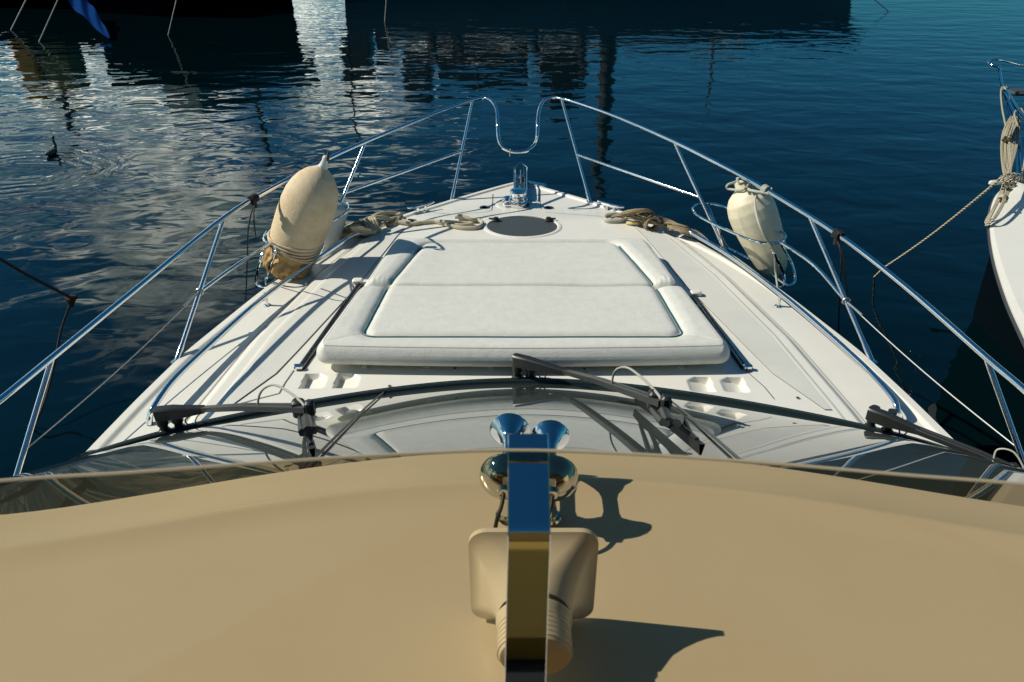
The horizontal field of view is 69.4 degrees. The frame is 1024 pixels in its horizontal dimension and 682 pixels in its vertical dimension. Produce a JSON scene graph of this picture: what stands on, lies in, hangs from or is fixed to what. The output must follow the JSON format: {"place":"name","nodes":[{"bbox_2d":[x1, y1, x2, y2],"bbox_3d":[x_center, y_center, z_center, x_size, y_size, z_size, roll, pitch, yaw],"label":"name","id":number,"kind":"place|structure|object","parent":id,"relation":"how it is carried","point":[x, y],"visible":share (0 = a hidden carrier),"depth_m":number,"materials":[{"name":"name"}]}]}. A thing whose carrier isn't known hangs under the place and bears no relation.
{"place":"outdoors","nodes":[
{"label":"outdoors","id":0,"kind":"place"},
{"bbox_2d":[68,0,109,37],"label":"hanging tarpaulin","id":1,"kind":"object","parent":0,"point":[86,9],"visible":1,"depth_m":27.40,"materials":[{"name":"blue fabric"}]},
{"bbox_2d":[0,0,1023,478],"bbox_3d":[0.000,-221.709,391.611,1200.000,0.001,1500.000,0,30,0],"label":"water","id":2,"kind":"structure","parent":0,"point":[872,128],"depth_m":14.32,"materials":[{"name":"blue liquid"}]},
{"bbox_2d":[10,0,26,29],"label":"boat line","id":3,"kind":"object","parent":2,"relation":"on","point":[18,14],"visible":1,"depth_m":27.34,"materials":[{"name":"grey fabric"}]},
{"bbox_2d":[38,0,57,41],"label":"boat line","id":4,"kind":"object","parent":2,"relation":"on","point":[48,20],"visible":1,"depth_m":24.93,"materials":[{"name":"grey fabric"}]},
{"bbox_2d":[45,136,56,155],"bbox_3d":[-8.373,-3.522,13.416,0.155,0.318,0.404,-4,30,-6],"label":"cormorant","id":5,"kind":"object","parent":2,"relation":"on","point":[51,151],"visible":1,"depth_m":13.45,"materials":[{"name":"black"}]},
{"bbox_2d":[168,0,176,34],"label":"boat line","id":6,"kind":"object","parent":2,"relation":"on","point":[172,16],"visible":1,"depth_m":24.56,"materials":[{"name":"grey fabric"}]},
{"bbox_2d":[93,0,276,16],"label":"black motor boat","id":7,"kind":"object","parent":2,"relation":"on","point":[164,8],"visible":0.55,"depth_m":32.19,"materials":[{"name":"black paint"}]},
{"bbox_2d":[0,96,1023,681],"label":"motor yacht","id":8,"kind":"object","parent":2,"relation":"on","point":[254,488],"visible":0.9,"depth_m":0.77,"materials":[{"name":"white gelcoat"},{"name":"dark tinted glass"},{"name":"polished steel"}]},
{"bbox_2d":[0,257,77,426],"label":"mooring line","id":9,"kind":"object","parent":8,"relation":"attached to","point":[70,299],"visible":0.81,"depth_m":6.40,"materials":[{"name":"black fabric"}]},
{"bbox_2d":[245,193,259,302],"bbox_3d":[-1.722,-0.540,5.003,0.167,0.938,0.718,-16,34,-26],"label":"tied line","id":10,"kind":"object","parent":8,"relation":"attached to","point":[255,197],"visible":0.96,"depth_m":4.76,"materials":[{"name":"black fabric"}]},
{"bbox_2d":[262,155,337,278],"bbox_3d":[-1.449,-0.821,5.018,0.565,0.865,0.391,0,30,0],"label":"fender","id":11,"kind":"object","parent":8,"relation":"on","point":[304,215],"visible":0.92,"depth_m":4.88,"materials":[{"name":"plastic"}]},
{"bbox_2d":[304,151,329,167],"bbox_3d":[-1.377,-1.231,5.056,0.264,0.255,0.592,-8,31,-13],"label":"fender lashing","id":12,"kind":"object","parent":8,"relation":"attached to","point":[328,155],"visible":0.4,"depth_m":5.18,"materials":[{"name":"black fabric"}]},
{"bbox_2d":[324,190,347,250],"bbox_3d":[-1.417,-0.891,5.608,0.386,0.500,0.276,-23,37,-34],"label":"fender","id":13,"kind":"object","parent":8,"relation":"hanging from","point":[334,235],"visible":0.28,"depth_m":5.54,"materials":[{"name":"plastic"}]},
{"bbox_2d":[340,228,352,239],"bbox_3d":[-1.299,-0.821,5.723,0.183,0.098,0.089,-10,31,-17],"label":"tag float","id":14,"kind":"object","parent":8,"relation":"attached to","point":[346,232],"visible":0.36,"depth_m":5.69,"materials":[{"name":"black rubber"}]},
{"bbox_2d":[344,211,483,236],"bbox_3d":[-0.801,-0.941,5.818,1.140,0.160,0.444,-7,31,-11],"label":"deck rope","id":15,"kind":"object","parent":8,"relation":"on","point":[372,224],"visible":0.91,"depth_m":5.79,"materials":[{"name":"beige fabric"}]},
{"bbox_2d":[316,238,729,366],"bbox_3d":[0.060,-0.306,4.585,2.229,0.121,1.605,0,30,0],"label":"sunpad cushion","id":16,"kind":"object","parent":8,"relation":"on","point":[501,302],"visible":1,"depth_m":4.27,"materials":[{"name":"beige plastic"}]},
{"bbox_2d":[602,208,706,241],"bbox_3d":[1.131,-0.955,5.782,0.872,0.221,0.281,11,32,18],"label":"deck rope","id":17,"kind":"object","parent":8,"relation":"on","point":[644,217],"visible":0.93,"depth_m":5.73,"materials":[{"name":"weathered beige fabric"},{"name":"cream rope"}]},
{"bbox_2d":[725,177,778,286],"bbox_3d":[1.649,-0.768,5.104,0.239,0.676,0.544,-9,31,-16],"label":"fender line","id":18,"kind":"object","parent":8,"relation":"attached to","point":[764,187],"visible":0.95,"depth_m":4.93,"materials":[{"name":"grey fabric"}]},
{"bbox_2d":[727,179,787,276],"bbox_3d":[1.748,-0.798,5.245,0.474,0.674,0.324,16,34,26],"label":"fender","id":19,"kind":"object","parent":8,"relation":"hanging from","point":[741,214],"visible":0.85,"depth_m":5.13,"materials":[{"name":"white plastic"}]},
{"bbox_2d":[831,228,846,333],"bbox_3d":[2.220,-0.324,4.966,0.115,1.201,1.122,20,36,31],"label":"tied line","id":20,"kind":"object","parent":8,"relation":"attached to","point":[836,232],"visible":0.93,"depth_m":4.37,"materials":[{"name":"black fabric"}]},
{"bbox_2d":[973,59,1023,366],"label":"sailing yacht","id":21,"kind":"object","parent":2,"relation":"on","point":[998,316],"visible":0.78,"depth_m":6.79,"materials":[{"name":"white"}]},
{"bbox_2d":[873,175,1002,277],"bbox_3d":[4.505,-1.161,8.143,0.254,1.685,1.229,-10,32,-17],"label":"mooring line","id":22,"kind":"object","parent":21,"relation":"attached to","point":[949,220],"visible":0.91,"depth_m":7.86,"materials":[{"name":"beige fabric"}]},
{"bbox_2d":[984,107,1023,226],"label":"rope coil","id":23,"kind":"object","parent":21,"relation":"hanging from","point":[1008,147],"visible":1,"depth_m":6.98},
{"bbox_2d":[1000,86,1008,125],"bbox_3d":[5.165,-2.320,7.779,0.088,0.357,2.068,15,33,24],"label":"rope tail","id":24,"kind":"object","parent":21,"relation":"attached to","point":[1001,89],"visible":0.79,"depth_m":8.09}
]}

